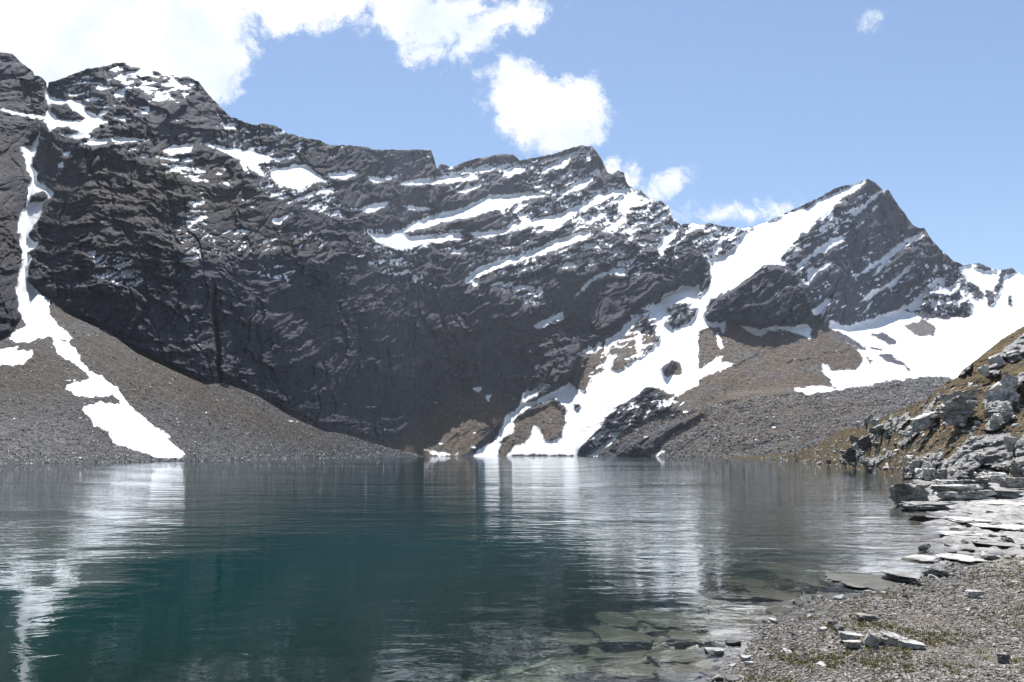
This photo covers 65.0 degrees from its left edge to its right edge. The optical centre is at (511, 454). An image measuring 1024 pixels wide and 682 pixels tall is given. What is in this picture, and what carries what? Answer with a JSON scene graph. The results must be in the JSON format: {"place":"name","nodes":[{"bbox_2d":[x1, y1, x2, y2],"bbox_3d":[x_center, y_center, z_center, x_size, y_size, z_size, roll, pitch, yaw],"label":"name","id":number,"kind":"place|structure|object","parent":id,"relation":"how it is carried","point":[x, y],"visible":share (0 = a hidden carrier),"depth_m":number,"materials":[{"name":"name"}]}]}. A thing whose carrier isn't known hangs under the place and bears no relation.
{"place":"outdoors","nodes":[
{"label":"outdoors","id":0,"kind":"place"},
{"bbox_2d":[0,294,421,463],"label":"scree slope","id":1,"kind":"structure","parent":0,"point":[123,422],"depth_m":270.22,"materials":[{"name":"gravel"},{"name":"snow"}]},
{"bbox_2d":[0,307,417,463],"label":"scree blocks","id":2,"kind":"structure","parent":1,"relation":"on","point":[395,454],"depth_m":287.67,"materials":[{"name":"stone"}]},
{"bbox_2d":[0,52,711,455],"bbox_3d":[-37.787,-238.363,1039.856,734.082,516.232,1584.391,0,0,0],"label":"mountain wall","id":3,"kind":"structure","parent":0,"point":[418,302],"depth_m":525.83,"materials":[{"name":"stone"}]},
{"bbox_2d":[0,456,999,681],"bbox_3d":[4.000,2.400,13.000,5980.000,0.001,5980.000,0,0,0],"label":"water","id":4,"kind":"structure","parent":0,"point":[280,570],"depth_m":22.07,"materials":[{"name":"liquid"}]},
{"bbox_2d":[918,543,930,550],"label":"boulder","id":5,"kind":"object","parent":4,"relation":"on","point":[925,546],"visible":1,"depth_m":19.93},
{"bbox_2d":[0,0,1023,275],"label":"sky","id":6,"kind":"structure","parent":0,"point":[741,114],"materials":[{"name":"blue"}]},
{"bbox_2d":[291,478,1023,681],"bbox_3d":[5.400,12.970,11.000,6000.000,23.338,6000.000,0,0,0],"label":"ground","id":7,"kind":"structure","parent":0,"point":[501,643],"depth_m":33.86,"materials":[{"name":"gravel"}]},
{"bbox_2d":[505,674,568,681],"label":"sunken slab","id":8,"kind":"structure","parent":7,"relation":"on","point":[530,678],"depth_m":9.92,"materials":[{"name":"stone"}]},
{"bbox_2d":[539,632,600,652],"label":"sunken slab","id":9,"kind":"structure","parent":7,"relation":"on","point":[579,641],"depth_m":12.49,"materials":[{"name":"stone"}]},
{"bbox_2d":[540,655,602,681],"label":"sunken slab","id":10,"kind":"structure","parent":7,"relation":"on","point":[573,668],"depth_m":10.38,"materials":[{"name":"stone"}]},
{"bbox_2d":[585,645,646,661],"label":"sunken slab","id":11,"kind":"structure","parent":7,"relation":"on","point":[597,653],"depth_m":11.31,"materials":[{"name":"stone"}]},
{"bbox_2d":[594,611,638,628],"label":"sunken slab","id":12,"kind":"structure","parent":7,"relation":"on","point":[615,619],"depth_m":13.91,"materials":[{"name":"stone"}]},
{"bbox_2d":[589,625,653,646],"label":"sunken slab","id":13,"kind":"structure","parent":7,"relation":"on","point":[605,635],"depth_m":11.81,"materials":[{"name":"stone"}]},
{"bbox_2d":[590,663,658,681],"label":"sunken slab","id":14,"kind":"structure","parent":7,"relation":"on","point":[640,672],"depth_m":9.21,"materials":[{"name":"stone"}]},
{"bbox_2d":[633,610,695,630],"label":"sunken slab","id":15,"kind":"structure","parent":7,"relation":"on","point":[664,620],"depth_m":12.82,"materials":[{"name":"stone"}]},
{"bbox_2d":[638,648,705,665],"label":"sunken slab","id":16,"kind":"structure","parent":7,"relation":"on","point":[662,656],"depth_m":10.21,"materials":[{"name":"stone"}]},
{"bbox_2d":[652,663,712,681],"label":"sunken slab","id":17,"kind":"structure","parent":7,"relation":"on","point":[676,672],"depth_m":9.07,"materials":[{"name":"stone"}]},
{"bbox_2d":[698,669,708,675],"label":"stone","id":18,"kind":"object","parent":17,"relation":"on","point":[703,672],"visible":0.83,"depth_m":8.97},
{"bbox_2d":[660,629,704,644],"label":"sunken slab","id":19,"kind":"structure","parent":7,"relation":"on","point":[684,637],"depth_m":11.37,"materials":[{"name":"stone"}]},
{"bbox_2d":[687,674,701,680],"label":"stone","id":20,"kind":"object","parent":7,"relation":"on","point":[694,677],"visible":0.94,"depth_m":8.79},
{"bbox_2d":[675,597,731,611],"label":"sunken slab","id":21,"kind":"structure","parent":7,"relation":"on","point":[701,602],"depth_m":14.35,"materials":[{"name":"stone"}]},
{"bbox_2d":[704,647,723,657],"bbox_3d":[2.446,2.414,9.722,0.238,0.137,0.194,-2,-2,10],"label":"stone","id":22,"kind":"object","parent":7,"relation":"on","point":[713,652],"visible":0.93,"depth_m":9.67,"materials":[{"name":"stone"}]},
{"bbox_2d":[711,665,722,668],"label":"stone","id":23,"kind":"object","parent":7,"relation":"on","point":[715,666],"visible":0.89,"depth_m":9.12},
{"bbox_2d":[694,609,755,634],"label":"sunken slab","id":24,"kind":"structure","parent":7,"relation":"on","point":[717,619],"depth_m":12.00,"materials":[{"name":"stone"}]},
{"bbox_2d":[707,635,743,646],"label":"sunken slab","id":25,"kind":"structure","parent":7,"relation":"on","point":[719,642],"depth_m":10.65,"materials":[{"name":"stone"}]},
{"bbox_2d":[725,674,738,681],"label":"stone","id":26,"kind":"object","parent":7,"relation":"on","point":[730,677],"visible":1,"depth_m":8.46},
{"bbox_2d":[724,639,741,647],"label":"stone","id":27,"kind":"object","parent":7,"relation":"on","point":[731,643],"visible":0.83,"depth_m":10.14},
{"bbox_2d":[720,575,771,590],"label":"sunken slab","id":28,"kind":"structure","parent":7,"relation":"on","point":[740,582],"depth_m":17.38,"materials":[{"name":"stone"}]},
{"bbox_2d":[744,661,754,664],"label":"stone","id":29,"kind":"object","parent":7,"relation":"on","point":[749,662],"visible":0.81,"depth_m":9.04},
{"bbox_2d":[740,587,801,602],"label":"sunken slab","id":30,"kind":"structure","parent":7,"relation":"on","point":[765,594],"depth_m":14.34,"materials":[{"name":"stone"}]},
{"bbox_2d":[764,604,792,616],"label":"stone slab","id":31,"kind":"structure","parent":7,"relation":"on","point":[772,608],"depth_m":12.69,"materials":[{"name":"stone"}]},
{"bbox_2d":[756,561,805,583],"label":"stone slab","id":32,"kind":"structure","parent":7,"relation":"on","point":[779,573],"depth_m":17.49,"materials":[{"name":"stone"}]},
{"bbox_2d":[784,567,850,591],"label":"stone slab","id":33,"kind":"structure","parent":32,"relation":"on","point":[811,580],"depth_m":15.87,"materials":[{"name":"stone"}]},
{"bbox_2d":[810,592,835,599],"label":"stone slab","id":34,"kind":"structure","parent":7,"relation":"on","point":[826,595],"depth_m":14.00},
{"bbox_2d":[827,618,838,624],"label":"stone","id":35,"kind":"object","parent":7,"relation":"on","point":[831,620],"visible":0.9,"depth_m":11.06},
{"bbox_2d":[833,623,843,630],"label":"stone","id":36,"kind":"object","parent":7,"relation":"on","point":[839,626],"visible":0.87,"depth_m":10.72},
{"bbox_2d":[856,612,877,619],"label":"stone","id":37,"kind":"object","parent":7,"relation":"on","point":[863,616],"visible":1,"depth_m":11.30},
{"bbox_2d":[813,572,928,591],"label":"stone slab","id":38,"kind":"structure","parent":7,"relation":"on","point":[865,582],"depth_m":15.17,"materials":[{"name":"stone"}]},
{"bbox_2d":[880,569,919,579],"bbox_3d":[7.366,2.302,15.229,0.613,0.094,1.324,4,0,0],"label":"stone slab","id":39,"kind":"object","parent":38,"relation":"on","point":[900,574],"depth_m":15.15,"materials":[{"name":"stone"}]},
{"bbox_2d":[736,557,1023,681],"bbox_3d":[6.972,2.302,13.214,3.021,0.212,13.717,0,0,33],"label":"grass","id":40,"kind":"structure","parent":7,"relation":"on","point":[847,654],"depth_m":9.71,"materials":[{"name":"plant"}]},
{"bbox_2d":[888,483,930,505],"bbox_3d":[18.476,2.005,37.255,1.794,1.342,1.580,0,0,40],"label":"boulder","id":41,"kind":"object","parent":7,"relation":"on","point":[909,492],"visible":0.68,"depth_m":36.78,"materials":[{"name":"stone"}]},
{"bbox_2d":[901,554,937,561],"bbox_3d":[9.283,2.375,18.357,0.796,0.050,1.148,0,0,25],"label":"stone slab","id":42,"kind":"object","parent":7,"relation":"on","point":[921,558],"depth_m":18.25,"materials":[{"name":"stone"}]},
{"bbox_2d":[906,515,942,520],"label":"stone slab","id":43,"kind":"structure","parent":7,"relation":"on","point":[919,518],"depth_m":28.84,"materials":[{"name":"stone"}]},
{"bbox_2d":[898,500,957,510],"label":"stone slab","id":44,"kind":"structure","parent":7,"relation":"on","point":[918,505],"depth_m":34.17,"materials":[{"name":"stone"}]},
{"bbox_2d":[922,461,936,480],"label":"boulder","id":45,"kind":"object","parent":7,"relation":"on","point":[929,469],"visible":0.91,"depth_m":69.17,"materials":[{"name":"stone"}]},
{"bbox_2d":[921,568,949,576],"bbox_3d":[8.284,2.354,15.707,0.540,0.266,0.313,0,0,37],"label":"boulder","id":46,"kind":"object","parent":7,"relation":"on","point":[936,572],"visible":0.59,"depth_m":15.61,"materials":[{"name":"stone"}]},
{"bbox_2d":[938,561,953,566],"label":"stone","id":47,"kind":"object","parent":7,"relation":"on","point":[944,563],"visible":0.87,"depth_m":17.28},
{"bbox_2d":[932,479,963,484],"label":"stone slab","id":48,"kind":"structure","parent":7,"relation":"on","point":[942,482],"depth_m":49.23,"materials":[{"name":"stone"}]},
{"bbox_2d":[929,484,982,493],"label":"stone slab","id":49,"kind":"structure","parent":7,"relation":"on","point":[955,488],"depth_m":44.37,"materials":[{"name":"stone"}]},
{"bbox_2d":[936,531,981,536],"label":"stone slab","id":50,"kind":"structure","parent":7,"relation":"on","point":[947,533],"depth_m":23.16,"materials":[{"name":"stone"}]},
{"bbox_2d":[936,553,986,562],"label":"stone slab","id":51,"kind":"structure","parent":7,"relation":"on","point":[961,558],"depth_m":17.97,"materials":[{"name":"stone"}]},
{"bbox_2d":[950,468,976,481],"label":"boulder","id":52,"kind":"object","parent":7,"relation":"on","point":[967,474],"visible":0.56,"depth_m":54.18,"materials":[{"name":"stone"}]},
{"bbox_2d":[933,491,995,500],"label":"stone slab","id":53,"kind":"structure","parent":7,"relation":"on","point":[964,496],"depth_m":39.13,"materials":[{"name":"stone"}]},
{"bbox_2d":[941,516,993,523],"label":"stone slab","id":54,"kind":"structure","parent":7,"relation":"on","point":[966,520],"depth_m":27.81,"materials":[{"name":"stone"}]},
{"bbox_2d":[964,589,984,597],"bbox_3d":[7.434,2.245,12.948,0.296,0.108,0.252,0,0,0],"label":"stone","id":55,"kind":"object","parent":7,"relation":"on","point":[970,593],"visible":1,"depth_m":12.87,"materials":[{"name":"stone"}]},
{"bbox_2d":[961,479,990,487],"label":"stone slab","id":56,"kind":"structure","parent":7,"relation":"on","point":[983,483],"depth_m":49.91,"materials":[{"name":"stone"}]},
{"bbox_2d":[981,551,990,555],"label":"stone","id":57,"kind":"object","parent":7,"relation":"on","point":[983,553],"visible":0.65,"depth_m":18.69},
{"bbox_2d":[959,538,1014,546],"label":"stone slab","id":58,"kind":"structure","parent":7,"relation":"on","point":[988,542],"depth_m":20.49,"materials":[{"name":"stone"}]},
{"bbox_2d":[981,556,999,559],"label":"stone","id":59,"kind":"object","parent":7,"relation":"on","point":[990,557],"visible":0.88,"depth_m":17.63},
{"bbox_2d":[975,470,1006,482],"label":"boulder","id":60,"kind":"object","parent":7,"relation":"on","point":[987,474],"visible":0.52,"depth_m":52.24,"materials":[{"name":"stone"}]},
{"bbox_2d":[988,522,1002,524],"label":"stone","id":61,"kind":"object","parent":7,"relation":"on","point":[994,523],"visible":0.56,"depth_m":25.64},
{"bbox_2d":[968,523,1023,530],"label":"stone slab","id":62,"kind":"structure","parent":7,"relation":"on","point":[1010,527],"depth_m":25.07,"materials":[{"name":"stone"}]},
{"bbox_2d":[978,490,1023,498],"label":"stone slab","id":63,"kind":"structure","parent":7,"relation":"on","point":[1005,494],"depth_m":39.51,"materials":[{"name":"stone"}]},
{"bbox_2d":[978,500,1023,505],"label":"stone slab","id":64,"kind":"structure","parent":7,"relation":"on","point":[1006,502],"depth_m":35.93,"materials":[{"name":"stone"}]},
{"bbox_2d":[996,652,1010,662],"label":"stone","id":65,"kind":"object","parent":7,"relation":"on","point":[1003,657],"visible":1,"depth_m":8.76,"materials":[{"name":"stone"}]},
{"bbox_2d":[997,537,1015,543],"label":"boulder","id":66,"kind":"object","parent":7,"relation":"on","point":[1008,539],"visible":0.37,"depth_m":20.53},
{"bbox_2d":[992,477,1023,488],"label":"stone slab","id":67,"kind":"structure","parent":7,"relation":"on","point":[1010,483],"depth_m":48.31,"materials":[{"name":"stone"}]},
{"bbox_2d":[461,179,1023,456],"bbox_3d":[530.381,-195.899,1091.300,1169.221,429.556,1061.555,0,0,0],"label":"mountain peak","id":68,"kind":"structure","parent":0,"point":[877,280],"depth_m":929.57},
{"bbox_2d":[499,324,853,453],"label":"cone blocks","id":69,"kind":"structure","parent":68,"relation":"on","point":[690,392],"depth_m":873.94,"materials":[{"name":"stone"}]},
{"bbox_2d":[588,377,950,456],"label":"moraine blocks","id":70,"kind":"structure","parent":68,"relation":"on","point":[694,435],"depth_m":712.77,"materials":[{"name":"stone"}]},
{"bbox_2d":[708,553,1023,681],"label":"gravel","id":71,"kind":"structure","parent":0,"point":[935,675],"depth_m":10.31,"materials":[{"name":"gravel"}]},
{"bbox_2d":[709,671,717,677],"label":"stone","id":72,"kind":"object","parent":71,"relation":"on","point":[712,674],"visible":0.39,"depth_m":8.69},
{"bbox_2d":[711,674,723,681],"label":"stone","id":73,"kind":"object","parent":71,"relation":"on","point":[717,677],"visible":0.98,"depth_m":8.47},
{"bbox_2d":[740,655,750,660],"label":"stone","id":74,"kind":"object","parent":71,"relation":"on","point":[745,657],"visible":0.75,"depth_m":9.26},
{"bbox_2d":[766,617,777,623],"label":"stone","id":75,"kind":"object","parent":71,"relation":"on","point":[770,620],"visible":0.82,"depth_m":11.41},
{"bbox_2d":[782,648,791,654],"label":"stone","id":76,"kind":"object","parent":71,"relation":"on","point":[787,651],"visible":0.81,"depth_m":9.60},
{"bbox_2d":[816,661,826,666],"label":"stone","id":77,"kind":"object","parent":71,"relation":"on","point":[823,664],"visible":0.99,"depth_m":8.92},
{"bbox_2d":[819,627,826,631],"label":"stone","id":78,"kind":"object","parent":71,"relation":"on","point":[823,629],"visible":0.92,"depth_m":10.67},
{"bbox_2d":[832,594,845,599],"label":"stone","id":79,"kind":"object","parent":71,"relation":"on","point":[840,597],"visible":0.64,"depth_m":13.19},
{"bbox_2d":[839,630,862,642],"bbox_3d":[4.185,2.267,9.978,0.258,0.135,0.311,0,0,0],"label":"stone","id":80,"kind":"object","parent":71,"relation":"on","point":[845,635],"visible":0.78,"depth_m":9.90,"materials":[{"name":"stone"}]},
{"bbox_2d":[842,640,861,647],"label":"stone","id":81,"kind":"object","parent":71,"relation":"on","point":[853,643],"visible":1,"depth_m":9.63,"materials":[{"name":"stone"}]},
{"bbox_2d":[863,629,881,647],"bbox_3d":[4.351,2.245,9.710,0.159,0.226,0.194,0,0,-34],"label":"stone","id":82,"kind":"object","parent":71,"relation":"on","point":[872,639],"visible":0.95,"depth_m":9.67,"materials":[{"name":"stone"}]},
{"bbox_2d":[875,628,907,645],"bbox_3d":[4.661,2.277,9.936,0.408,0.172,0.350,14,9,12],"label":"stone","id":83,"kind":"object","parent":71,"relation":"on","point":[889,638],"visible":0.67,"depth_m":9.82,"materials":[{"name":"stone"}]},
{"bbox_2d":[898,639,925,648],"bbox_3d":[4.790,2.284,9.655,0.318,0.093,0.261,6,0,0],"label":"stone","id":84,"kind":"object","parent":71,"relation":"on","point":[914,644],"visible":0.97,"depth_m":9.60,"materials":[{"name":"stone"}]},
{"bbox_2d":[723,327,1023,481],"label":"hillside","id":85,"kind":"structure","parent":0,"point":[1013,366],"depth_m":81.24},
{"bbox_2d":[841,447,856,461],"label":"boulder","id":86,"kind":"object","parent":85,"relation":"on","point":[849,454],"visible":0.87,"depth_m":133.20,"materials":[{"name":"stone"}]},
{"bbox_2d":[850,435,858,444],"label":"stone","id":87,"kind":"object","parent":85,"relation":"on","point":[853,439],"visible":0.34,"depth_m":137.69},
{"bbox_2d":[852,442,858,449],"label":"stone","id":88,"kind":"object","parent":85,"relation":"on","point":[855,446],"visible":0.38,"depth_m":132.36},
{"bbox_2d":[854,421,862,427],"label":"boulder","id":89,"kind":"object","parent":85,"relation":"on","point":[858,424],"visible":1,"depth_m":140.21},
{"bbox_2d":[856,433,870,450],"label":"boulder","id":90,"kind":"object","parent":85,"relation":"on","point":[863,442],"visible":0.84,"depth_m":118.49,"materials":[{"name":"stone"}]},
{"bbox_2d":[858,456,869,464],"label":"boulder","id":91,"kind":"object","parent":85,"relation":"on","point":[864,460],"visible":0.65,"depth_m":115.91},
{"bbox_2d":[864,414,873,426],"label":"boulder","id":92,"kind":"object","parent":85,"relation":"on","point":[868,419],"visible":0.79,"depth_m":129.90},
{"bbox_2d":[869,417,878,425],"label":"boulder","id":93,"kind":"object","parent":85,"relation":"on","point":[874,421],"visible":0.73,"depth_m":117.81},
{"bbox_2d":[871,442,878,447],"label":"stone","id":94,"kind":"object","parent":85,"relation":"on","point":[875,444],"visible":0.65,"depth_m":110.06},
{"bbox_2d":[869,423,883,435],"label":"boulder","id":95,"kind":"object","parent":85,"relation":"on","point":[876,430],"visible":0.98,"depth_m":108.44,"materials":[{"name":"stone"}]},
{"bbox_2d":[883,431,891,438],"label":"stone","id":96,"kind":"object","parent":85,"relation":"on","point":[887,435],"visible":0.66,"depth_m":100.53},
{"bbox_2d":[885,450,891,457],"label":"boulder","id":97,"kind":"object","parent":85,"relation":"on","point":[888,454],"visible":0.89,"depth_m":94.73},
{"bbox_2d":[768,382,1023,480],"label":"hillside rubble","id":98,"kind":"object","parent":85,"relation":"on","point":[940,454],"visible":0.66,"depth_m":73.90,"materials":[{"name":"stone"}]},
{"bbox_2d":[902,467,909,472],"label":"stone","id":99,"kind":"object","parent":85,"relation":"on","point":[906,469],"visible":0.69,"depth_m":77.81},
{"bbox_2d":[901,473,913,478],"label":"boulder","id":100,"kind":"object","parent":85,"relation":"on","point":[907,475],"visible":0.6,"depth_m":76.19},
{"bbox_2d":[903,426,914,436],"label":"boulder","id":101,"kind":"object","parent":85,"relation":"on","point":[908,432],"visible":0.73,"depth_m":84.18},
{"bbox_2d":[906,455,913,460],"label":"stone","id":102,"kind":"object","parent":85,"relation":"on","point":[909,457],"visible":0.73,"depth_m":79.87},
{"bbox_2d":[908,458,920,473],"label":"boulder","id":103,"kind":"object","parent":85,"relation":"on","point":[914,464],"visible":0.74,"depth_m":75.27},
{"bbox_2d":[914,468,922,473],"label":"stone","id":104,"kind":"object","parent":85,"relation":"on","point":[917,470],"visible":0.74,"depth_m":74.29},
{"bbox_2d":[910,411,935,433],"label":"boulder","id":105,"kind":"object","parent":85,"relation":"on","point":[922,422],"visible":0.84,"depth_m":79.33,"materials":[{"name":"stone"}]},
{"bbox_2d":[933,468,948,478],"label":"boulder","id":106,"kind":"object","parent":85,"relation":"on","point":[940,473],"visible":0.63,"depth_m":66.81,"materials":[{"name":"stone"}]},
{"bbox_2d":[935,394,977,428],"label":"boulder","id":107,"kind":"object","parent":85,"relation":"on","point":[955,411],"visible":0.93,"depth_m":72.59,"materials":[{"name":"stone"}]},
{"bbox_2d":[937,388,977,401],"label":"stone slab","id":108,"kind":"structure","parent":85,"relation":"on","point":[947,397],"depth_m":77.61,"materials":[{"name":"stone"}]},
{"bbox_2d":[977,364,989,376],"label":"boulder","id":109,"kind":"object","parent":85,"relation":"on","point":[983,370],"visible":1,"depth_m":80.23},
{"bbox_2d":[986,353,1005,366],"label":"boulder","id":110,"kind":"object","parent":85,"relation":"on","point":[998,358],"visible":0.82,"depth_m":82.25,"materials":[{"name":"stone"}]},
{"bbox_2d":[989,413,1003,427],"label":"boulder","id":111,"kind":"object","parent":85,"relation":"on","point":[996,419],"visible":1,"depth_m":68.78,"materials":[{"name":"stone"}]},
{"bbox_2d":[983,373,1019,401],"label":"boulder","id":112,"kind":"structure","parent":85,"relation":"on","point":[1004,385],"depth_m":73.56,"materials":[{"name":"stone"}]},
{"bbox_2d":[997,402,1012,416],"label":"boulder","id":113,"kind":"object","parent":85,"relation":"on","point":[1005,409],"visible":0.97,"depth_m":70.14,"materials":[{"name":"stone"}]},
{"bbox_2d":[1003,436,1017,448],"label":"boulder","id":114,"kind":"object","parent":85,"relation":"on","point":[1010,441],"visible":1,"depth_m":63.89,"materials":[{"name":"stone"}]},
{"bbox_2d":[1005,350,1021,359],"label":"boulder","id":115,"kind":"object","parent":85,"relation":"on","point":[1013,352],"visible":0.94,"depth_m":82.75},
{"bbox_2d":[1009,462,1023,477],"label":"boulder","id":116,"kind":"object","parent":85,"relation":"on","point":[1016,470],"visible":0.91,"depth_m":59.22,"materials":[{"name":"stone"}]}
]}

